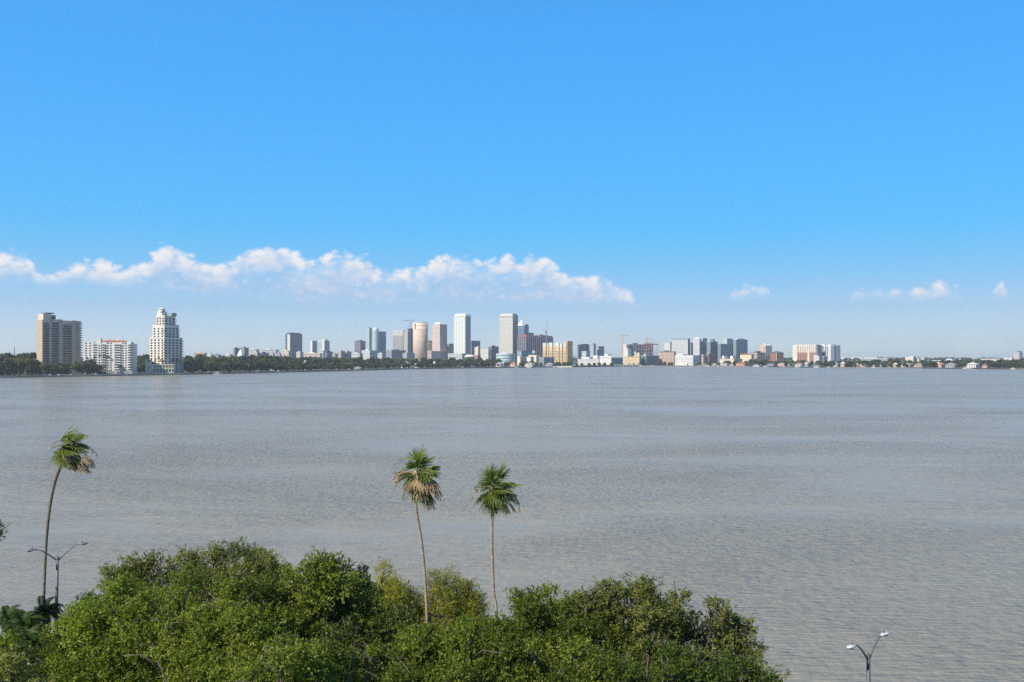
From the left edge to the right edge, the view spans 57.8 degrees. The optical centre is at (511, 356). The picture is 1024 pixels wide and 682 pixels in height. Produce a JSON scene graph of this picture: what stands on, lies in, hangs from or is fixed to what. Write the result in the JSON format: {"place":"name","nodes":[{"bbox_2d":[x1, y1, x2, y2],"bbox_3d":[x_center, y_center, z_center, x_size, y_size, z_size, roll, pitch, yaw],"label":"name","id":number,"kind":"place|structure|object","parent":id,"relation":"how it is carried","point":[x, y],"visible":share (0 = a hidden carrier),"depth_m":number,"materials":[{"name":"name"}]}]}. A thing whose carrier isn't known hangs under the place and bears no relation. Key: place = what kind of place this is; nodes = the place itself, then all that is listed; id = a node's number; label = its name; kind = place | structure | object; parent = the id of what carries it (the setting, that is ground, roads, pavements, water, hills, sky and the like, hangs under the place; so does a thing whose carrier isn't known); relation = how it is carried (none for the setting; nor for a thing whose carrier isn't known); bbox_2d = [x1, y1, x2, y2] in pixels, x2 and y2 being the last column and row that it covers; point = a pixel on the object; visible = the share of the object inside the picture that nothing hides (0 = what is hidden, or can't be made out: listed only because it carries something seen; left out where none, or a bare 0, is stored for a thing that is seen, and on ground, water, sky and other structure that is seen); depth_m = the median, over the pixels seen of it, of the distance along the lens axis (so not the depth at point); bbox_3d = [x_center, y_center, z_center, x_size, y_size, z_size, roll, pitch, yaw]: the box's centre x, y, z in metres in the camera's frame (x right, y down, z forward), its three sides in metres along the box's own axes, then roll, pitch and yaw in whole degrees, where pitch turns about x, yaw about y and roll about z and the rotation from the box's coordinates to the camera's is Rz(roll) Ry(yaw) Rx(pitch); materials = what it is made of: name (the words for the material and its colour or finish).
{"place":"outdoors","nodes":[
{"label":"outdoors","id":0,"kind":"place"},
{"bbox_2d":[0,605,25,633],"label":"feather palm","id":1,"kind":"object","parent":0,"point":[7,614],"visible":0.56,"depth_m":59.83,"materials":[{"name":"green plant"}]},
{"bbox_2d":[17,623,51,664],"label":"feather palm","id":2,"kind":"object","parent":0,"point":[34,640],"visible":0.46,"depth_m":49.78,"materials":[{"name":"green plant"}]},
{"bbox_2d":[37,312,82,373],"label":"balcony tower","id":3,"kind":"structure","parent":0,"point":[59,341],"depth_m":1185.59,"materials":[{"name":"beige concrete"}]},
{"bbox_2d":[285,332,301,357],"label":"apartment tower","id":4,"kind":"structure","parent":0,"point":[293,342],"depth_m":2471.50,"materials":[{"name":"stone"}]},
{"bbox_2d":[304,352,322,357],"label":"apartment block","id":5,"kind":"structure","parent":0,"point":[314,354],"depth_m":2200.07,"materials":[{"name":"stone"}]},
{"bbox_2d":[310,341,316,352],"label":"apartment tower","id":6,"kind":"structure","parent":0,"point":[313,346],"depth_m":2904.97,"materials":[{"name":"stone"}]},
{"bbox_2d":[317,339,329,352],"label":"apartment tower","id":7,"kind":"structure","parent":0,"point":[323,344],"depth_m":2958.63,"materials":[{"name":"stone"}]},
{"bbox_2d":[355,340,365,352],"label":"office tower","id":8,"kind":"structure","parent":0,"point":[360,345],"depth_m":2907.72,"materials":[{"name":"concrete"}]},
{"bbox_2d":[361,349,377,359],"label":"apartment block","id":9,"kind":"structure","parent":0,"point":[367,353],"depth_m":2327.26,"materials":[{"name":"stone"}]},
{"bbox_2d":[366,327,378,352],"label":"apartment tower","id":10,"kind":"structure","parent":0,"point":[375,338],"depth_m":2995.04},
{"bbox_2d":[379,331,385,352],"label":"glass slab","id":11,"kind":"structure","parent":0,"point":[382,341],"depth_m":3041.51,"materials":[{"name":"glass"}]},
{"bbox_2d":[386,349,405,359],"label":"parking deck","id":12,"kind":"structure","parent":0,"point":[393,354],"depth_m":2922.03,"materials":[{"name":"stone"}]},
{"bbox_2d":[393,330,404,349],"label":"office tower","id":13,"kind":"structure","parent":0,"point":[398,339],"depth_m":3252.33,"materials":[{"name":"concrete"}]},
{"bbox_2d":[403,331,410,351],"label":"apartment tower","id":14,"kind":"structure","parent":0,"point":[407,341],"depth_m":3155.32,"materials":[{"name":"beige concrete"}]},
{"bbox_2d":[402,352,414,359],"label":"parking deck","id":15,"kind":"structure","parent":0,"point":[408,355],"depth_m":2710.94,"materials":[{"name":"grey concrete"}]},
{"bbox_2d":[413,322,427,360],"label":"round tower","id":16,"kind":"structure","parent":0,"point":[420,340],"depth_m":2880.03,"materials":[{"name":"concrete"}]},
{"bbox_2d":[448,353,470,359],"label":"podium block","id":17,"kind":"structure","parent":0,"point":[458,355],"depth_m":2659.71,"materials":[{"name":"concrete"}]},
{"bbox_2d":[454,314,470,354],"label":"office tower","id":18,"kind":"structure","parent":0,"point":[462,333],"depth_m":2812.28,"materials":[{"name":"concrete"}]},
{"bbox_2d":[471,341,479,355],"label":"office block","id":19,"kind":"structure","parent":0,"point":[475,344],"depth_m":3060.64,"materials":[{"name":"glass"}]},
{"bbox_2d":[480,349,491,359],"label":"office block","id":20,"kind":"structure","parent":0,"point":[485,354],"depth_m":2826.41,"materials":[{"name":"grey concrete"}]},
{"bbox_2d":[488,345,498,359],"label":"office block","id":21,"kind":"structure","parent":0,"point":[495,349],"depth_m":2961.45,"materials":[{"name":"stone"}]},
{"bbox_2d":[499,314,517,362],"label":"headquarters tower","id":22,"kind":"structure","parent":0,"point":[508,329],"depth_m":2862.74,"materials":[{"name":"concrete"}]},
{"bbox_2d":[0,359,1020,376],"bbox_3d":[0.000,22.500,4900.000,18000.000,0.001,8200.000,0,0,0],"label":"land","id":23,"kind":"structure","parent":0,"point":[24,374],"depth_m":1720.01,"materials":[{"name":"plant"}]},
{"bbox_2d":[0,358,16,374],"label":"oak tree","id":24,"kind":"object","parent":23,"relation":"on","point":[8,363],"visible":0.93,"depth_m":1092.60,"materials":[{"name":"green plant"}]},
{"bbox_2d":[13,358,26,374],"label":"oak tree","id":25,"kind":"object","parent":23,"relation":"on","point":[18,362],"visible":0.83,"depth_m":1101.88,"materials":[{"name":"green plant"}]},
{"bbox_2d":[24,352,36,359],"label":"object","id":26,"kind":"object","parent":23,"relation":"on","point":[32,355],"visible":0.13,"depth_m":1187.95,"materials":[{"name":"white concrete"}]},
{"bbox_2d":[24,359,39,374],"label":"oak tree","id":27,"kind":"object","parent":23,"relation":"on","point":[32,367],"visible":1,"depth_m":1103.02,"materials":[{"name":"green plant"}]},
{"bbox_2d":[37,362,51,373],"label":"oak tree","id":28,"kind":"object","parent":23,"relation":"on","point":[46,367],"visible":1,"depth_m":1108.41,"materials":[{"name":"green plant"}]},
{"bbox_2d":[50,362,64,374],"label":"oak tree","id":29,"kind":"object","parent":23,"relation":"on","point":[55,368],"visible":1,"depth_m":1111.62,"materials":[{"name":"green plant"}]},
{"bbox_2d":[70,361,94,374],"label":"oak tree","id":30,"kind":"object","parent":23,"relation":"on","point":[75,366],"visible":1,"depth_m":1144.23,"materials":[{"name":"green plant"}]},
{"bbox_2d":[88,359,104,373],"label":"oak tree","id":31,"kind":"object","parent":23,"relation":"on","point":[96,368],"visible":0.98,"depth_m":1152.58,"materials":[{"name":"green plant"}]},
{"bbox_2d":[83,338,136,373],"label":"apartment block","id":32,"kind":"structure","parent":23,"relation":"on","point":[123,353],"depth_m":1182.42,"materials":[{"name":"concrete"}]},
{"bbox_2d":[145,308,183,373],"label":"stepped tower","id":33,"kind":"structure","parent":23,"relation":"on","point":[166,341],"depth_m":1239.18,"materials":[{"name":"white concrete"}]},
{"bbox_2d":[182,361,191,371],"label":"oak tree","id":34,"kind":"object","parent":23,"relation":"on","point":[186,364],"visible":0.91,"depth_m":1267.82,"materials":[{"name":"green plant"}]},
{"bbox_2d":[187,359,203,372],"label":"oak tree","id":35,"kind":"object","parent":23,"relation":"on","point":[196,365],"visible":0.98,"depth_m":1273.56,"materials":[{"name":"green plant"}]},
{"bbox_2d":[202,361,214,371],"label":"oak tree","id":36,"kind":"object","parent":23,"relation":"on","point":[208,365],"visible":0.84,"depth_m":1309.91,"materials":[{"name":"green plant"}]},
{"bbox_2d":[0,368,421,377],"bbox_3d":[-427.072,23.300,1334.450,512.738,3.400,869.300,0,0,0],"label":"seawall","id":37,"kind":"object","parent":23,"relation":"on","point":[32,376],"visible":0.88,"depth_m":1198.01,"materials":[{"name":"concrete"}]},
{"bbox_2d":[219,359,233,371],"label":"oak tree","id":38,"kind":"object","parent":23,"relation":"on","point":[229,365],"visible":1,"depth_m":1328.00,"materials":[{"name":"green plant"}]},
{"bbox_2d":[233,360,245,371],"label":"oak tree","id":39,"kind":"object","parent":23,"relation":"on","point":[238,364],"visible":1,"depth_m":1342.88,"materials":[{"name":"green plant"}]},
{"bbox_2d":[248,360,262,370],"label":"oak tree","id":40,"kind":"object","parent":23,"relation":"on","point":[258,364],"visible":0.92,"depth_m":1376.79,"materials":[{"name":"green plant"}]},
{"bbox_2d":[294,361,305,370],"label":"oak tree","id":41,"kind":"object","parent":23,"relation":"on","point":[297,366],"visible":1,"depth_m":1451.10,"materials":[{"name":"green plant"}]},
{"bbox_2d":[427,351,448,361],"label":"podium block","id":42,"kind":"structure","parent":23,"relation":"on","point":[434,355],"depth_m":2813.61,"materials":[{"name":"concrete"}]},
{"bbox_2d":[432,322,446,350],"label":"office tower","id":43,"kind":"structure","parent":23,"relation":"on","point":[439,336],"depth_m":2861.70,"materials":[{"name":"concrete"}]},
{"bbox_2d":[496,353,514,363],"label":"round pavilion","id":44,"kind":"structure","parent":23,"relation":"on","point":[506,357],"depth_m":2397.35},
{"bbox_2d":[517,351,534,356],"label":"hotel block","id":45,"kind":"structure","parent":23,"relation":"on","point":[523,353],"depth_m":2571.39,"materials":[{"name":"stone"}]},
{"bbox_2d":[517,334,552,356],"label":"tower shell","id":46,"kind":"object","parent":23,"relation":"on","point":[527,342],"visible":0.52,"depth_m":2781.66,"materials":[{"name":"grey metal"}]},
{"bbox_2d":[539,357,553,364],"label":"parking deck","id":47,"kind":"structure","parent":23,"relation":"on","point":[545,359],"depth_m":2336.93,"materials":[{"name":"grey concrete"}]},
{"bbox_2d":[81,356,1023,361],"bbox_3d":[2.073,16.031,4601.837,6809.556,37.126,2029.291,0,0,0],"label":"distant woodland","id":48,"kind":"object","parent":23,"relation":"on","point":[845,359],"visible":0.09,"depth_m":3889.15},
{"bbox_2d":[543,341,572,364],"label":"building","id":49,"kind":"structure","parent":23,"relation":"on","point":[560,352],"depth_m":2491.80,"materials":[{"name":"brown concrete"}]},
{"bbox_2d":[577,344,588,358],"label":"office block","id":50,"kind":"structure","parent":23,"relation":"on","point":[582,347],"depth_m":3012.67,"materials":[{"name":"glass"}]},
{"bbox_2d":[576,355,603,364],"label":"convention hall","id":51,"kind":"structure","parent":23,"relation":"on","point":[590,360],"depth_m":2495.39,"materials":[{"name":"grey concrete"}]},
{"bbox_2d":[599,354,623,364],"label":"exhibition hall","id":52,"kind":"structure","parent":23,"relation":"on","point":[608,359],"depth_m":2456.51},
{"bbox_2d":[624,349,640,364],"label":"brewery block","id":53,"kind":"structure","parent":23,"relation":"on","point":[636,360],"depth_m":2388.21,"materials":[{"name":"beige concrete"}]},
{"bbox_2d":[623,341,658,363],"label":"building shell","id":54,"kind":"object","parent":23,"relation":"on","point":[641,349],"visible":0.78,"depth_m":2578.33,"materials":[{"name":"concrete"}]},
{"bbox_2d":[641,354,658,364],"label":"glass block","id":55,"kind":"structure","parent":23,"relation":"on","point":[648,359],"depth_m":2412.12,"materials":[{"name":"glass"}]},
{"bbox_2d":[659,350,675,364],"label":"office block","id":56,"kind":"structure","parent":23,"relation":"on","point":[666,356],"depth_m":2438.02,"materials":[{"name":"pink concrete"}]},
{"bbox_2d":[671,338,689,354],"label":"hospital slab","id":57,"kind":"structure","parent":23,"relation":"on","point":[681,346],"depth_m":2731.16,"materials":[{"name":"concrete"}]},
{"bbox_2d":[675,354,699,364],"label":"waterfront apartments","id":58,"kind":"structure","parent":23,"relation":"on","point":[683,359],"depth_m":2303.63,"materials":[{"name":"concrete"}]},
{"bbox_2d":[706,353,714,363],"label":"office block","id":59,"kind":"structure","parent":23,"relation":"on","point":[710,357],"depth_m":2415.95,"materials":[{"name":"red brick"}]},
{"bbox_2d":[422,365,1023,368],"bbox_3d":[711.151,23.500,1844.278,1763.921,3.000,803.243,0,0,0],"label":"seawall","id":60,"kind":"object","parent":23,"relation":"on","point":[730,366],"visible":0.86,"depth_m":1915.20,"materials":[{"name":"concrete"}]},
{"bbox_2d":[720,356,741,364],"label":"school block","id":61,"kind":"structure","parent":23,"relation":"on","point":[732,359],"depth_m":2317.63,"materials":[{"name":"beige concrete"}]},
{"bbox_2d":[740,353,753,364],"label":"apartment block","id":62,"kind":"structure","parent":23,"relation":"on","point":[745,357],"depth_m":2428.59,"materials":[{"name":"concrete"}]},
{"bbox_2d":[751,351,765,360],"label":"apartment block","id":63,"kind":"structure","parent":23,"relation":"on","point":[759,355],"depth_m":2457.58,"materials":[{"name":"stone"}]},
{"bbox_2d":[770,351,783,362],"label":"hotel block","id":64,"kind":"structure","parent":23,"relation":"on","point":[776,356],"depth_m":2427.23,"materials":[{"name":"pink brick"}]},
{"bbox_2d":[793,345,821,361],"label":"hotel slab","id":65,"kind":"structure","parent":23,"relation":"on","point":[805,352],"depth_m":2577.94,"materials":[{"name":"stone"}]},
{"bbox_2d":[822,344,839,360],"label":"apartment slab","id":66,"kind":"structure","parent":23,"relation":"on","point":[831,352],"depth_m":2589.76,"materials":[{"name":"stone"}]},
{"bbox_2d":[0,366,1023,681],"bbox_3d":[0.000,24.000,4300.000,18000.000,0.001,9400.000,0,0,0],"label":"water","id":67,"kind":"structure","parent":0,"point":[816,520],"depth_m":169.83,"materials":[{"name":"grey liquid"}]},
{"bbox_2d":[0,0,1023,358],"label":"sky","id":68,"kind":"structure","parent":0,"point":[782,174],"materials":[{"name":"blue"}]},
{"bbox_2d":[518,320,528,336],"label":"glass tower","id":69,"kind":"structure","parent":0,"point":[523,327],"depth_m":3109.85,"materials":[{"name":"glass"}]},
{"bbox_2d":[590,343,595,356],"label":"apartment tower","id":70,"kind":"structure","parent":0,"point":[592,349],"depth_m":3025.84,"materials":[{"name":"stone"}]},
{"bbox_2d":[693,337,700,361],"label":"apartment tower","id":71,"kind":"structure","parent":0,"point":[696,345],"depth_m":2706.25,"materials":[{"name":"grey concrete"}]},
{"bbox_2d":[700,338,706,353],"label":"apartment tower","id":72,"kind":"structure","parent":0,"point":[703,345],"depth_m":2723.96,"materials":[{"name":"glass"}]},
{"bbox_2d":[707,339,717,361],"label":"glass tower","id":73,"kind":"structure","parent":0,"point":[712,345],"depth_m":2690.23,"materials":[{"name":"glass"}]},
{"bbox_2d":[718,344,732,361],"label":"glass tower","id":74,"kind":"structure","parent":0,"point":[725,349],"depth_m":2637.67,"materials":[{"name":"blue glass"}]},
{"bbox_2d":[733,338,747,358],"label":"glass tower","id":75,"kind":"structure","parent":0,"point":[740,345],"depth_m":2674.21,"materials":[{"name":"glass"}]},
{"bbox_2d":[760,343,771,360],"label":"twin fin tower","id":76,"kind":"structure","parent":0,"point":[766,348],"depth_m":2757.91,"materials":[{"name":"stone"}]},
{"bbox_2d":[966,362,979,367],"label":"island house","id":77,"kind":"structure","parent":0,"point":[972,365],"depth_m":1818.98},
{"bbox_2d":[1014,351,1022,358],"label":"silo tower","id":78,"kind":"structure","parent":0,"point":[1018,354],"depth_m":2905.66,"materials":[{"name":"grey concrete"}]},
{"label":"ground","id":79,"kind":"structure","parent":0,"visible":0},
{"bbox_2d":[0,629,38,678],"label":"shrub","id":80,"kind":"object","parent":79,"relation":"on","point":[7,639],"visible":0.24,"depth_m":46.92,"materials":[{"name":"green plant"}]},
{"bbox_2d":[0,608,46,633],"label":"feather palm","id":81,"kind":"object","parent":79,"relation":"on","point":[26,620],"visible":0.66,"depth_m":57.87,"materials":[{"name":"green plant"}]},
{"bbox_2d":[3,623,52,665],"bbox_3d":[-27.367,19.051,51.920,6.547,7.603,7.450,0,0,-27],"label":"shrub","id":82,"kind":"object","parent":79,"relation":"on","point":[23,632],"visible":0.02,"depth_m":52.64,"materials":[{"name":"green plant"}]},
{"bbox_2d":[0,640,60,681],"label":"shrub","id":83,"kind":"object","parent":79,"relation":"on","point":[14,669],"visible":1,"depth_m":38.06,"materials":[{"name":"green plant"}]},
{"bbox_2d":[5,639,90,681],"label":"shrub","id":84,"kind":"object","parent":79,"relation":"on","point":[34,662],"visible":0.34,"depth_m":42.92,"materials":[{"name":"green plant"}]},
{"bbox_2d":[20,567,214,681],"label":"oak tree","id":85,"kind":"object","parent":79,"relation":"on","point":[79,639],"visible":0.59,"depth_m":42.15,"materials":[{"name":"green plant"}]},
{"bbox_2d":[69,549,225,661],"bbox_3d":[-21.883,17.235,56.670,10.381,11.178,9.782,0,0,-15],"label":"oak tree","id":86,"kind":"object","parent":79,"relation":"on","point":[146,569],"visible":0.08,"depth_m":56.89,"materials":[{"name":"green plant"}]},
{"bbox_2d":[79,560,328,681],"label":"oak tree","id":87,"kind":"object","parent":79,"relation":"on","point":[201,657],"visible":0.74,"depth_m":40.67,"materials":[{"name":"green plant"}]},
{"bbox_2d":[149,536,308,625],"bbox_3d":[-16.316,16.814,56.064,12.778,12.025,9.273,0,0,0],"label":"oak tree","id":88,"kind":"object","parent":79,"relation":"on","point":[261,561],"visible":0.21,"depth_m":55.44,"materials":[{"name":"green plant"}]},
{"bbox_2d":[184,545,407,681],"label":"oak tree","id":89,"kind":"object","parent":79,"relation":"on","point":[329,586],"visible":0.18,"depth_m":44.23,"materials":[{"name":"green plant"}]},
{"bbox_2d":[222,624,407,681],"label":"oak tree","id":90,"kind":"object","parent":79,"relation":"on","point":[287,660],"visible":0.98,"depth_m":36.71,"materials":[{"name":"green plant"}]},
{"bbox_2d":[326,561,383,631],"bbox_3d":[-8.819,17.058,51.983,3.821,11.520,3.560,0,0,0],"label":"ficus tree","id":91,"kind":"object","parent":79,"relation":"on","point":[368,582],"visible":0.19,"depth_m":51.62,"materials":[{"name":"green plant"}]},
{"bbox_2d":[306,598,422,680],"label":"oak tree","id":92,"kind":"object","parent":79,"relation":"on","point":[385,637],"visible":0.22,"depth_m":43.42,"materials":[{"name":"green plant"}]},
{"bbox_2d":[372,555,428,629],"bbox_3d":[-8.272,17.786,60.059,6.950,10.148,6.794,0,0,30],"label":"acacia tree","id":93,"kind":"object","parent":79,"relation":"on","point":[397,589],"visible":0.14,"depth_m":59.36,"materials":[{"name":"green plant"}]},
{"bbox_2d":[332,609,555,681],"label":"bush","id":94,"kind":"object","parent":79,"relation":"on","point":[425,645],"visible":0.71,"depth_m":39.18,"materials":[{"name":"green plant"}]},
{"bbox_2d":[404,562,494,659],"bbox_3d":[-4.400,18.236,60.850,6.664,9.246,7.040,0,0,-33],"label":"acacia tree","id":95,"kind":"object","parent":79,"relation":"on","point":[464,601],"visible":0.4,"depth_m":60.27,"materials":[{"name":"green plant"}]},
{"bbox_2d":[432,627,651,681],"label":"bush","id":96,"kind":"object","parent":79,"relation":"on","point":[589,665],"visible":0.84,"depth_m":38.12,"materials":[{"name":"green plant"}]},
{"bbox_2d":[496,581,649,680],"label":"oak tree","id":97,"kind":"object","parent":79,"relation":"on","point":[548,619],"visible":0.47,"depth_m":44.95,"materials":[{"name":"green plant"}]},
{"bbox_2d":[524,572,705,680],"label":"oak tree","id":98,"kind":"object","parent":79,"relation":"on","point":[653,610],"visible":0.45,"depth_m":45.81,"materials":[{"name":"green plant"}]},
{"bbox_2d":[601,633,788,681],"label":"oak tree","id":99,"kind":"object","parent":79,"relation":"on","point":[671,665],"visible":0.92,"depth_m":38.89,"materials":[{"name":"green plant"}]},
{"bbox_2d":[651,593,768,666],"bbox_3d":[9.754,17.456,46.868,6.906,10.746,7.372,0,0,-33],"label":"oak tree","id":100,"kind":"object","parent":79,"relation":"on","point":[726,636],"visible":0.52,"depth_m":46.55,"materials":[{"name":"green plant"}]},
{"bbox_2d":[673,639,789,681],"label":"oak tree","id":101,"kind":"object","parent":79,"relation":"on","point":[724,662],"visible":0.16,"depth_m":40.03,"materials":[{"name":"green plant"}]},
{"label":"road","id":102,"kind":"structure","parent":0,"visible":0},
{"bbox_2d":[29,595,64,626],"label":"feather palm","id":103,"kind":"object","parent":102,"relation":"on","point":[48,609],"visible":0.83,"depth_m":65.81,"materials":[{"name":"green plant"}]},
{"bbox_2d":[26,541,87,629],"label":"street lamp","id":104,"kind":"object","parent":102,"relation":"on","point":[57,559],"visible":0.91,"depth_m":68.89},
{"bbox_2d":[42,425,97,621],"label":"fan palm","id":105,"kind":"object","parent":102,"relation":"on","point":[67,455],"visible":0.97,"depth_m":69.21,"materials":[{"name":"green plant"}]},
{"bbox_2d":[391,443,442,622],"bbox_3d":[-5.953,14.139,58.372,3.323,17.322,3.101,0,0,0],"label":"fan palm","id":106,"kind":"object","parent":102,"relation":"on","point":[417,485],"visible":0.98,"depth_m":57.94,"materials":[{"name":"green plant"}]},
{"bbox_2d":[470,461,523,620],"bbox_3d":[-0.977,14.559,57.067,3.136,16.483,2.797,0,0,41],"label":"fan palm","id":107,"kind":"object","parent":102,"relation":"on","point":[493,499],"visible":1,"depth_m":56.77,"materials":[{"name":"green plant"}]},
{"bbox_2d":[847,631,889,681],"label":"street lamp","id":108,"kind":"object","parent":102,"relation":"on","point":[852,646],"visible":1,"depth_m":47.43,"materials":[{"name":"metal"}]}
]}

